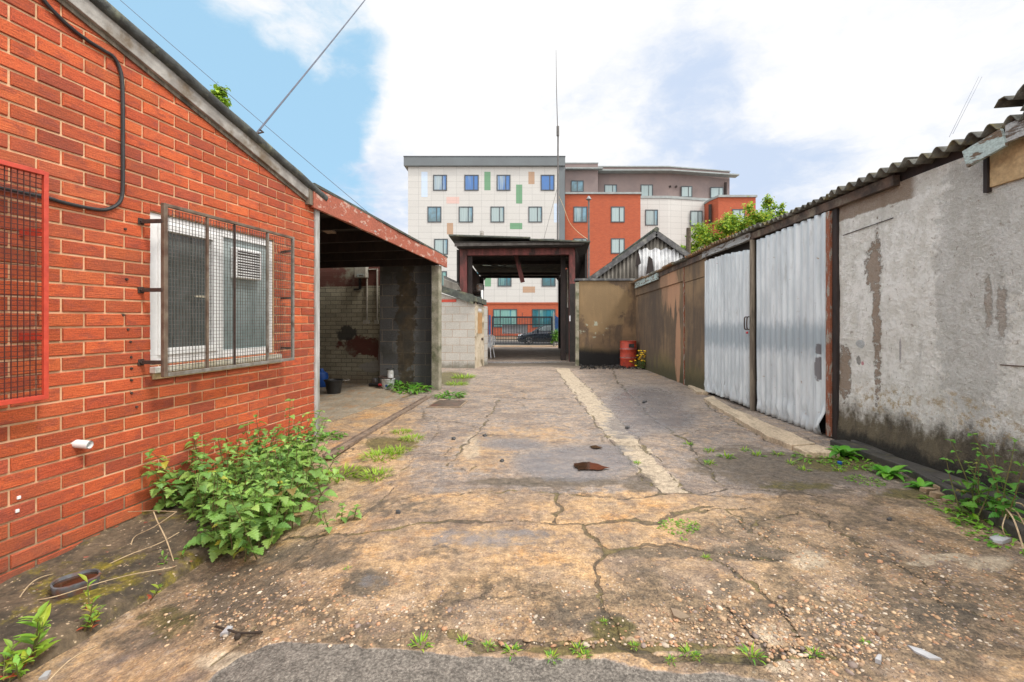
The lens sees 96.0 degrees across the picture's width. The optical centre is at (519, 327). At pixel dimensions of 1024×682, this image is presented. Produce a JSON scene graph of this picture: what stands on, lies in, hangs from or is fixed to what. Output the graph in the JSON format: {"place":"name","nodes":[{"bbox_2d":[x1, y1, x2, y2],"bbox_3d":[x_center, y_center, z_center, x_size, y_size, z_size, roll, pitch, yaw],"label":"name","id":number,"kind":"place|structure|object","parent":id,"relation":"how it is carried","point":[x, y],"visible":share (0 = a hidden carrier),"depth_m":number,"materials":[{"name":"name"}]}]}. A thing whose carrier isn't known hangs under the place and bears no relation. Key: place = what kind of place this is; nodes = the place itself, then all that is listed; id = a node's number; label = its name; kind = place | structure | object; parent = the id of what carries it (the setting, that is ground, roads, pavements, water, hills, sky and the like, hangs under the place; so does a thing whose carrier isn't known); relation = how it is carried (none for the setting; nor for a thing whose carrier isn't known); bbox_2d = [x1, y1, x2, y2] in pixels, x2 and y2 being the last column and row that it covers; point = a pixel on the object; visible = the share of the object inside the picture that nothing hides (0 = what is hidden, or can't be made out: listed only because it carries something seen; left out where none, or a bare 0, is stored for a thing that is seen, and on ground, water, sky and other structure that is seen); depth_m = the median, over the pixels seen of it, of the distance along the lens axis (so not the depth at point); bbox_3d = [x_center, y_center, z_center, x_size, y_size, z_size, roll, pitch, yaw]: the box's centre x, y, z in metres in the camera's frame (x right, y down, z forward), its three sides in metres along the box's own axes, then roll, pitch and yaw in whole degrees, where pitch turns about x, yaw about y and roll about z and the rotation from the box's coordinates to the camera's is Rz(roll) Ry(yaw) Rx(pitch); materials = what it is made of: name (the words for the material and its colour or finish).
{"place":"outdoors","nodes":[
{"label":"outdoors","id":0,"kind":"place"},
{"bbox_2d":[12,345,1023,681],"bbox_3d":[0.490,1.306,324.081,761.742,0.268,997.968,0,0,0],"label":"yard ground","id":1,"kind":"structure","parent":0,"point":[540,513],"depth_m":2.38,"materials":[{"name":"concrete"}]},
{"bbox_2d":[0,647,39,681],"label":"willowherb","id":2,"kind":"object","parent":1,"relation":"on","point":[19,665],"visible":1,"depth_m":1.83,"materials":[{"name":"green plant"}]},
{"bbox_2d":[0,472,289,681],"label":"kerb ledge","id":3,"kind":"object","parent":1,"relation":"on","point":[132,591],"visible":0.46,"depth_m":2.49,"materials":[{"name":"concrete"}]},
{"bbox_2d":[0,639,20,680],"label":"willowherb","id":4,"kind":"object","parent":3,"relation":"on","point":[9,643],"visible":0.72,"depth_m":1.87,"materials":[{"name":"green plant"}]},
{"bbox_2d":[12,601,59,664],"bbox_3d":[-2.035,1.282,1.924,0.152,0.238,0.174,0,0,-32],"label":"willowherb","id":5,"kind":"object","parent":3,"relation":"on","point":[39,622],"visible":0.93,"depth_m":1.92,"materials":[{"name":"green plant"}]},
{"bbox_2d":[50,568,100,599],"bbox_3d":[-2.278,1.331,2.366,0.170,0.085,0.186,0,0,43],"label":"oval tin","id":6,"kind":"object","parent":3,"relation":"on","point":[67,583],"visible":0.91,"depth_m":2.34,"materials":[{"name":"grey metal"}]},
{"bbox_2d":[76,574,101,631],"bbox_3d":[-2.026,1.299,2.166,0.276,0.205,0.092,0,0,43],"label":"willowherb","id":7,"kind":"object","parent":3,"relation":"on","point":[89,605],"visible":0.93,"depth_m":2.13,"materials":[{"name":"green plant"}]},
{"bbox_2d":[81,604,106,631],"bbox_3d":[-1.983,1.351,2.138,0.125,0.101,0.092,0,0,32],"label":"willowherb","id":8,"kind":"object","parent":3,"relation":"on","point":[93,616],"visible":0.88,"depth_m":2.14,"materials":[{"name":"green plant"}]},
{"bbox_2d":[37,565,176,599],"bbox_3d":[-2.191,1.332,2.369,0.683,0.078,0.136,0,0,-33],"label":"dry stalk","id":9,"kind":"object","parent":3,"relation":"on","point":[105,581],"visible":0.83,"depth_m":2.35,"materials":[{"name":"plant"}]},
{"bbox_2d":[0,0,327,583],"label":"brick workshop","id":10,"kind":"structure","parent":1,"relation":"on","point":[92,430],"depth_m":2.99,"materials":[{"name":"red brick"}]},
{"bbox_2d":[0,159,48,405],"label":"guard","id":11,"kind":"object","parent":10,"relation":"attached to","point":[43,335],"visible":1,"depth_m":2.42,"materials":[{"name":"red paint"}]},
{"bbox_2d":[0,0,124,211],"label":"black cable","id":12,"kind":"object","parent":10,"relation":"attached to","point":[92,43],"visible":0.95,"depth_m":2.91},
{"bbox_2d":[150,212,281,379],"bbox_3d":[-2.456,-0.231,3.828,0.130,1.188,1.304,0,0,10],"label":"window","id":13,"kind":"structure","parent":10,"relation":"in","point":[155,228],"depth_m":3.61,"materials":[{"name":"white plastic"}]},
{"bbox_2d":[138,203,294,376],"bbox_3d":[-2.355,-0.264,3.776,0.182,1.200,1.404,0,0,11],"label":"window cage","id":14,"kind":"object","parent":10,"relation":"attached to","point":[163,290],"depth_m":3.51,"materials":[{"name":"metal"}]},
{"bbox_2d":[209,82,231,107],"bbox_3d":[-6.820,-2.176,10.448,0.887,6.717,0.938,0,0,0],"label":"roadside tree","id":15,"kind":"object","parent":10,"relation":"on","point":[219,93],"visible":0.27,"depth_m":10.44,"materials":[{"name":"green plant"}]},
{"bbox_3d":[-2.368,-1.747,4.181,0.086,0.120,0.048,0,0,0],"label":"cable hook","id":16,"kind":"object","parent":10,"relation":"attached to","visible":0},
{"bbox_2d":[256,0,364,131],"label":"overhead wire","id":17,"kind":"object","parent":16,"relation":"attached to","point":[283,100],"visible":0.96,"depth_m":5.20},
{"bbox_2d":[215,625,262,634],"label":"dark twig","id":18,"kind":"object","parent":1,"relation":"on","point":[241,633],"visible":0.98,"depth_m":1.85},
{"bbox_2d":[141,398,343,561],"bbox_3d":[-1.841,0.999,3.435,1.685,0.783,1.399,0,0,33],"label":"nettle clump","id":19,"kind":"object","parent":1,"relation":"on","point":[264,503],"visible":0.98,"depth_m":3.10,"materials":[{"name":"green plant"}]},
{"bbox_2d":[316,431,347,440],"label":"leafy weed","id":20,"kind":"object","parent":1,"relation":"on","point":[332,432],"visible":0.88,"depth_m":4.96,"materials":[{"name":"green plant"}]},
{"bbox_2d":[314,497,361,532],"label":"nettle seedlings","id":21,"kind":"object","parent":1,"relation":"on","point":[329,529],"visible":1,"depth_m":2.90,"materials":[{"name":"green plant"}]},
{"bbox_2d":[314,461,365,482],"bbox_3d":[-1.514,1.216,3.860,0.475,0.111,0.479,0,0,0],"label":"weed tuft","id":22,"kind":"object","parent":1,"relation":"on","point":[345,471],"visible":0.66,"depth_m":3.89,"materials":[{"name":"green plant"}]},
{"bbox_2d":[320,383,428,425],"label":"garage floor","id":23,"kind":"structure","parent":1,"relation":"on","point":[351,399],"depth_m":7.47,"materials":[{"name":"concrete"}]},
{"bbox_2d":[320,368,328,386],"bbox_3d":[-3.913,0.988,9.077,0.280,0.360,0.224,0,0,0],"label":"blue drum","id":24,"kind":"object","parent":23,"relation":"on","point":[323,375],"visible":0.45,"depth_m":9.00,"materials":[{"name":"plastic"}]},
{"bbox_2d":[324,378,349,393],"bbox_3d":[-3.249,1.046,8.169,0.422,0.245,0.330,0,0,0],"label":"bucket","id":25,"kind":"object","parent":23,"relation":"on","point":[333,386],"visible":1,"depth_m":8.06,"materials":[{"name":"black plastic"}]},
{"bbox_2d":[378,375,394,388],"bbox_3d":[-2.542,1.048,8.850,0.290,0.240,0.260,0,0,0],"label":"white tub","id":26,"kind":"object","parent":23,"relation":"on","point":[385,380],"visible":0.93,"depth_m":8.75,"materials":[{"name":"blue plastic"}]},
{"bbox_2d":[391,383,433,394],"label":"leafy weed","id":27,"kind":"object","parent":23,"relation":"on","point":[411,389],"visible":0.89,"depth_m":8.46,"materials":[{"name":"green plant"}]},
{"bbox_2d":[357,464,394,481],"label":"weed tuft","id":28,"kind":"object","parent":1,"relation":"on","point":[376,472],"visible":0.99,"depth_m":3.79,"materials":[{"name":"green plant"}]},
{"bbox_2d":[304,183,447,435],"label":"open garage","id":29,"kind":"structure","parent":1,"relation":"on","point":[403,338],"depth_m":8.97,"materials":[{"name":"concrete"}]},
{"bbox_2d":[120,0,368,212],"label":"overhead wire","id":30,"kind":"object","parent":29,"relation":"on","point":[242,105],"visible":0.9,"depth_m":6.45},
{"bbox_2d":[354,267,378,323],"bbox_3d":[-3.197,-0.811,9.519,0.554,1.475,0.132,0,0,10],"label":"fuse box","id":31,"kind":"object","parent":29,"relation":"attached to","point":[361,272],"visible":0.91,"depth_m":9.51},
{"bbox_2d":[322,395,431,456],"bbox_3d":[-1.642,1.168,6.003,0.102,0.030,3.618,0,0,3],"label":"door track","id":32,"kind":"object","parent":1,"relation":"on","point":[353,440],"depth_m":5.26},
{"bbox_2d":[355,444,403,461],"bbox_3d":[-1.289,1.175,4.257,0.455,0.106,0.452,0,0,-25],"label":"weed tuft","id":33,"kind":"object","parent":1,"relation":"on","point":[376,452],"visible":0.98,"depth_m":4.28,"materials":[{"name":"green plant"}]},
{"bbox_2d":[381,442,414,455],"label":"weed tuft","id":34,"kind":"object","parent":1,"relation":"on","point":[396,452],"visible":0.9,"depth_m":4.41,"materials":[{"name":"green plant"}]},
{"bbox_2d":[407,631,434,652],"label":"crack weed","id":35,"kind":"object","parent":1,"relation":"on","point":[417,639],"visible":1,"depth_m":1.73,"materials":[{"name":"green plant"}]},
{"bbox_2d":[426,400,467,407],"bbox_3d":[-1.101,1.180,7.095,0.547,0.040,0.662,0,0,0],"label":"manhole cover","id":36,"kind":"object","parent":1,"relation":"on","point":[448,403],"visible":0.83,"depth_m":6.97,"materials":[{"name":"metal"}]},
{"bbox_2d":[432,390,467,399],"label":"leafy weed","id":37,"kind":"object","parent":1,"relation":"on","point":[448,393],"visible":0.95,"depth_m":7.80,"materials":[{"name":"green plant"}]},
{"bbox_2d":[442,286,487,367],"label":"block shed","id":38,"kind":"structure","parent":1,"relation":"on","point":[464,331],"depth_m":13.40,"materials":[{"name":"white concrete"}]},
{"bbox_2d":[477,296,482,367],"bbox_3d":[-1.186,0.130,13.777,0.048,2.100,0.740,0,0,10],"label":"post","id":39,"kind":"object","parent":38,"relation":"in","point":[479,311],"depth_m":13.74,"materials":[{"name":"wood"}]},
{"bbox_2d":[449,234,589,361],"bbox_3d":[0.072,-0.897,20.750,4.856,4.353,11.100,0,0,0],"label":"timber canopy","id":40,"kind":"object","parent":1,"relation":"on","point":[486,256],"visible":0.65,"depth_m":15.93,"materials":[{"name":"wood"}]},
{"bbox_2d":[443,275,460,290],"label":"roof ridge","id":41,"kind":"structure","parent":40,"relation":"attached to","point":[450,283],"depth_m":15.20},
{"bbox_2d":[514,256,524,282],"bbox_3d":[-0.019,-2.191,17.000,0.420,1.097,0.050,0,0,0],"label":"hanging plank","id":42,"kind":"object","parent":40,"relation":"hanging from","point":[519,269],"visible":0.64,"depth_m":16.98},
{"bbox_2d":[544,68,586,239],"bbox_3d":[1.848,-6.723,17.002,1.812,7.271,0.738,0,0,34],"label":"antenna mast","id":43,"kind":"object","parent":40,"relation":"on","point":[557,135],"visible":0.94,"depth_m":17.18,"materials":[{"name":"metal"}]},
{"bbox_2d":[574,462,608,469],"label":"puddle","id":44,"kind":"object","parent":1,"relation":"on","point":[586,465],"visible":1,"depth_m":3.87,"materials":[{"name":"liquid"}]},
{"bbox_2d":[574,278,637,365],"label":"rendered wall","id":45,"kind":"structure","parent":1,"relation":"on","point":[605,316],"depth_m":14.20,"materials":[{"name":"concrete"}]},
{"bbox_2d":[580,364,644,368],"bbox_3d":[2.802,1.143,13.503,2.237,0.075,1.294,0,0,0],"label":"cinder rubble","id":46,"kind":"object","parent":1,"relation":"on","point":[608,366],"visible":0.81,"depth_m":13.32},
{"bbox_2d":[566,227,690,353],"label":"gabled shed","id":47,"kind":"structure","parent":1,"relation":"on","point":[654,249],"depth_m":16.57,"materials":[{"name":"white metal"}]},
{"bbox_2d":[686,228,690,252],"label":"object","id":48,"kind":"object","parent":47,"relation":"on","point":[688,239],"visible":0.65,"depth_m":19.92,"materials":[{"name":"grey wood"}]},
{"bbox_2d":[620,341,636,367],"bbox_3d":[3.249,0.790,13.792,0.504,0.780,0.504,0,0,0],"label":"oil drum","id":49,"kind":"object","parent":1,"relation":"on","point":[628,349],"visible":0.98,"depth_m":13.58,"materials":[{"name":"red paint"}]},
{"bbox_2d":[629,350,645,368],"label":"yellow flowers","id":50,"kind":"object","parent":1,"relation":"on","point":[641,362],"visible":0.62,"depth_m":12.91,"materials":[{"name":"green plant"}]},
{"bbox_2d":[656,517,697,534],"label":"weed","id":51,"kind":"object","parent":1,"relation":"on","point":[677,525],"visible":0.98,"depth_m":2.71,"materials":[{"name":"green plant"}]},
{"bbox_2d":[671,608,689,620],"bbox_3d":[0.650,1.175,1.887,0.085,0.017,0.046,0,0,41],"label":"slate chip","id":52,"kind":"object","parent":1,"relation":"on","point":[680,615],"visible":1,"depth_m":1.87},
{"bbox_2d":[688,385,710,394],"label":"threshold slab","id":53,"kind":"structure","parent":1,"relation":"on","point":[696,390],"depth_m":8.29,"materials":[{"name":"concrete"}]},
{"bbox_2d":[681,196,776,253],"bbox_3d":[9.476,-2.375,21.006,4.318,7.115,2.289,0,0,0],"label":"sycamore tree","id":54,"kind":"object","parent":1,"relation":"on","point":[727,227],"visible":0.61,"depth_m":20.81,"materials":[{"name":"green plant"}]},
{"bbox_2d":[736,642,768,665],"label":"crack weed","id":55,"kind":"object","parent":1,"relation":"on","point":[752,649],"visible":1,"depth_m":1.67,"materials":[{"name":"green plant"}]},
{"bbox_2d":[704,396,814,449],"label":"threshold slab","id":56,"kind":"structure","parent":1,"relation":"on","point":[777,435],"depth_m":5.20,"materials":[{"name":"concrete"}]},
{"bbox_2d":[758,193,787,218],"bbox_3d":[12.257,-2.657,22.536,1.899,7.682,1.170,0,0,0],"label":"sycamore tree","id":57,"kind":"object","parent":1,"relation":"on","point":[767,202],"visible":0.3,"depth_m":22.43,"materials":[{"name":"green plant"}]},
{"bbox_2d":[793,445,839,457],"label":"threshold slab","id":58,"kind":"structure","parent":1,"relation":"on","point":[813,451],"depth_m":4.25,"materials":[{"name":"concrete"}]},
{"bbox_2d":[631,84,1023,498],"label":"garage row","id":59,"kind":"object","parent":1,"relation":"on","point":[882,309],"visible":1,"depth_m":4.22,"materials":[{"name":"concrete"}]},
{"bbox_2d":[704,250,749,406],"bbox_3d":[3.307,-0.018,7.420,0.083,2.336,1.601,0,0,0],"label":"garage door","id":60,"kind":"structure","parent":59,"relation":"in","point":[727,276],"depth_m":7.26,"materials":[{"name":"metal"}]},
{"bbox_2d":[744,212,825,433],"bbox_3d":[3.268,-0.035,5.764,0.163,2.426,1.615,0,0,0],"label":"garage door","id":61,"kind":"structure","parent":59,"relation":"in","point":[791,261],"depth_m":5.59,"materials":[{"name":"metal"}]},
{"bbox_2d":[826,445,867,460],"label":"dock plant","id":62,"kind":"object","parent":1,"relation":"on","point":[844,450],"visible":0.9,"depth_m":4.18,"materials":[{"name":"green plant"}]},
{"bbox_2d":[818,455,877,470],"bbox_3d":[2.872,1.176,4.016,0.440,0.052,0.459,0,0,12],"label":"weed","id":63,"kind":"object","parent":1,"relation":"on","point":[855,468],"visible":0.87,"depth_m":3.96,"materials":[{"name":"green plant"}]},
{"bbox_2d":[868,464,912,481],"bbox_3d":[2.931,1.167,3.653,0.314,0.139,0.314,0,0,33],"label":"dock plant","id":64,"kind":"object","parent":1,"relation":"on","point":[887,472],"visible":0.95,"depth_m":3.65,"materials":[{"name":"green plant"}]},
{"bbox_2d":[903,477,933,487],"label":"dock plant","id":65,"kind":"object","parent":1,"relation":"on","point":[920,482],"visible":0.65,"depth_m":3.39,"materials":[{"name":"green plant"}]},
{"bbox_2d":[907,645,941,660],"bbox_3d":[1.456,1.175,1.661,0.037,0.019,0.095,0,0,-33],"label":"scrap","id":66,"kind":"object","parent":1,"relation":"on","point":[925,654],"visible":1,"depth_m":1.65,"materials":[{"name":"paper"}]},
{"bbox_2d":[830,440,1023,517],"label":"gully channel","id":67,"kind":"object","parent":1,"relation":"on","point":[874,456],"visible":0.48,"depth_m":3.69,"materials":[{"name":"concrete"}]},
{"bbox_2d":[851,440,1023,542],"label":"drain kerb","id":68,"kind":"structure","parent":1,"relation":"on","point":[1009,527],"depth_m":3.06,"materials":[{"name":"concrete"}]},
{"bbox_2d":[917,495,1008,519],"bbox_3d":[2.892,1.176,3.013,0.459,0.052,0.440,0,0,-13],"label":"weed","id":69,"kind":"object","parent":1,"relation":"on","point":[958,514],"visible":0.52,"depth_m":3.03,"materials":[{"name":"green plant"}]},
{"bbox_2d":[940,439,986,512],"bbox_3d":[2.852,0.958,2.950,0.236,0.447,0.211,0,0,28],"label":"tall nettle","id":70,"kind":"object","parent":1,"relation":"on","point":[967,484],"visible":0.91,"depth_m":2.97,"materials":[{"name":"green plant"}]},
{"bbox_2d":[934,506,1023,533],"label":"weed","id":71,"kind":"object","parent":1,"relation":"on","point":[979,526],"visible":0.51,"depth_m":2.81,"materials":[{"name":"green plant"}]},
{"bbox_2d":[951,513,1023,553],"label":"weed","id":72,"kind":"object","parent":1,"relation":"on","point":[989,543],"visible":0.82,"depth_m":2.61,"materials":[{"name":"green plant"}]},
{"bbox_2d":[960,461,1023,516],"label":"tall nettle","id":73,"kind":"object","parent":1,"relation":"on","point":[971,504],"visible":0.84,"depth_m":2.83,"materials":[{"name":"green plant"}]},
{"bbox_2d":[968,433,1023,521],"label":"tall nettle","id":74,"kind":"object","parent":1,"relation":"on","point":[999,502],"visible":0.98,"depth_m":2.71,"materials":[{"name":"green plant"}]},
{"bbox_2d":[989,534,1010,544],"bbox_3d":[2.649,1.169,2.549,0.109,0.030,0.063,0,0,-23],"label":"white stone","id":75,"kind":"object","parent":1,"relation":"on","point":[1002,540],"visible":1,"depth_m":2.53,"materials":[{"name":"stone"}]},
{"bbox_2d":[489,311,557,345],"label":"yard gate","id":76,"kind":"structure","parent":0,"point":[554,322],"depth_m":28.96,"materials":[{"name":"metal"}]},
{"bbox_2d":[502,325,526,333],"bbox_3d":[-0.307,0.105,29.070,1.614,0.565,0.020,0,0,0],"label":"blank banner","id":77,"kind":"object","parent":76,"relation":"attached to","point":[515,329],"visible":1,"depth_m":29.06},
{"bbox_2d":[107,0,1023,233],"label":"sky","id":78,"kind":"structure","parent":0,"point":[801,100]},
{"bbox_2d":[131,508,1023,681],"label":"gravel","id":79,"kind":"structure","parent":0,"point":[849,663],"depth_m":1.86,"materials":[{"name":"gravel"}]},
{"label":"pavement","id":80,"kind":"structure","parent":0,"visible":0},
{"bbox_2d":[517,325,557,342],"bbox_3d":[1.930,0.490,31.318,4.222,1.380,1.836,0,0,0],"label":"parked car","id":81,"kind":"object","parent":80,"relation":"on","point":[537,335],"visible":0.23,"depth_m":30.55,"materials":[{"name":"blue paint"}]},
{"bbox_2d":[586,196,590,276],"bbox_3d":[4.830,-4.011,32.200,0.400,10.383,0.390,0,0,0],"label":"street lamp","id":82,"kind":"object","parent":80,"relation":"on","point":[588,198],"visible":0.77,"depth_m":32.15,"materials":[{"name":"metal"}]},
{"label":"pavement","id":83,"kind":"structure","parent":0,"visible":0},
{"bbox_2d":[403,156,565,335],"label":"apartment block","id":84,"kind":"structure","parent":83,"relation":"on","point":[490,195],"depth_m":42.00,"materials":[{"name":"tile"}]},
{"bbox_2d":[427,206,440,221],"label":"window","id":85,"kind":"structure","parent":84,"relation":"in","point":[433,212],"depth_m":41.98,"materials":[{"name":"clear glass"}]},
{"bbox_2d":[433,175,446,190],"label":"window","id":86,"kind":"structure","parent":84,"relation":"in","point":[439,181],"depth_m":41.98,"materials":[{"name":"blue glass"}]},
{"bbox_2d":[434,239,447,254],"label":"window","id":87,"kind":"structure","parent":84,"relation":"in","point":[441,245],"depth_m":41.98,"materials":[{"name":"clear glass"}]},
{"bbox_2d":[459,206,472,221],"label":"window","id":88,"kind":"structure","parent":84,"relation":"in","point":[465,212],"depth_m":41.98,"materials":[{"name":"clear glass"}]},
{"bbox_2d":[464,175,478,190],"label":"window","id":89,"kind":"structure","parent":84,"relation":"in","point":[471,182],"depth_m":41.98,"materials":[{"name":"blue glass"}]},
{"bbox_2d":[490,206,503,221],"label":"window","id":90,"kind":"structure","parent":84,"relation":"in","point":[496,212],"depth_m":41.98,"materials":[{"name":"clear glass"}]},
{"bbox_2d":[497,175,509,190],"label":"window","id":91,"kind":"structure","parent":84,"relation":"in","point":[503,181],"depth_m":41.98,"materials":[{"name":"blue glass"}]},
{"bbox_2d":[498,278,510,285],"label":"window","id":92,"kind":"structure","parent":84,"relation":"in","point":[501,281],"depth_m":41.98,"materials":[{"name":"green glass"}]},
{"bbox_2d":[493,309,516,326],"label":"window","id":93,"kind":"structure","parent":84,"relation":"in","point":[496,312],"depth_m":42.00,"materials":[{"name":"green glass"}]},
{"bbox_2d":[528,206,541,221],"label":"window","id":94,"kind":"structure","parent":84,"relation":"in","point":[534,212],"depth_m":41.98,"materials":[{"name":"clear glass"}]},
{"bbox_2d":[532,309,555,326],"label":"window","id":95,"kind":"structure","parent":84,"relation":"in","point":[535,312],"depth_m":42.00,"materials":[{"name":"green glass"}]},
{"bbox_2d":[541,175,554,190],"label":"window","id":96,"kind":"structure","parent":84,"relation":"in","point":[547,181],"depth_m":41.98,"materials":[{"name":"blue glass"}]},
{"bbox_2d":[542,278,555,285],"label":"window","id":97,"kind":"structure","parent":84,"relation":"in","point":[545,281],"depth_m":41.98,"materials":[{"name":"blue glass"}]},
{"bbox_2d":[565,162,757,277],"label":"apartment wing","id":98,"kind":"structure","parent":83,"relation":"on","point":[630,205],"depth_m":45.00,"materials":[{"name":"brick"}]},
{"bbox_2d":[571,180,583,191],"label":"window","id":99,"kind":"structure","parent":98,"relation":"in","point":[576,185],"depth_m":44.98,"materials":[{"name":"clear glass"}]},
{"bbox_2d":[573,206,586,221],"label":"window","id":100,"kind":"structure","parent":98,"relation":"in","point":[579,212],"depth_m":42.58,"materials":[{"name":"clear glass"}]},
{"bbox_2d":[604,184,616,191],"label":"window","id":101,"kind":"structure","parent":98,"relation":"in","point":[607,187],"depth_m":45.97,"materials":[{"name":"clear glass"}]},
{"bbox_2d":[611,206,624,221],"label":"window","id":102,"kind":"structure","parent":98,"relation":"in","point":[617,212],"depth_m":42.58,"materials":[{"name":"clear glass"}]},
{"bbox_2d":[611,238,624,253],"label":"window","id":103,"kind":"structure","parent":98,"relation":"in","point":[617,244],"depth_m":42.58,"materials":[{"name":"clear glass"}]},
{"bbox_2d":[641,184,652,195],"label":"window","id":104,"kind":"structure","parent":98,"relation":"in","point":[646,189],"depth_m":45.97,"materials":[{"name":"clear glass"}]},
{"bbox_2d":[645,210,657,225],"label":"window","id":105,"kind":"structure","parent":98,"relation":"in","point":[651,216],"depth_m":45.48,"materials":[{"name":"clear glass"}]},
{"bbox_2d":[681,186,691,196],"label":"window","id":106,"kind":"structure","parent":98,"relation":"in","point":[686,191],"depth_m":46.13,"materials":[{"name":"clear glass"}]},
{"bbox_2d":[690,211,702,225],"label":"window","id":107,"kind":"structure","parent":98,"relation":"in","point":[695,216],"depth_m":45.85,"materials":[{"name":"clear glass"}]},
{"bbox_2d":[710,187,723,197],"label":"window","id":108,"kind":"structure","parent":98,"relation":"in","point":[714,191],"depth_m":46.84,"materials":[{"name":"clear glass"}]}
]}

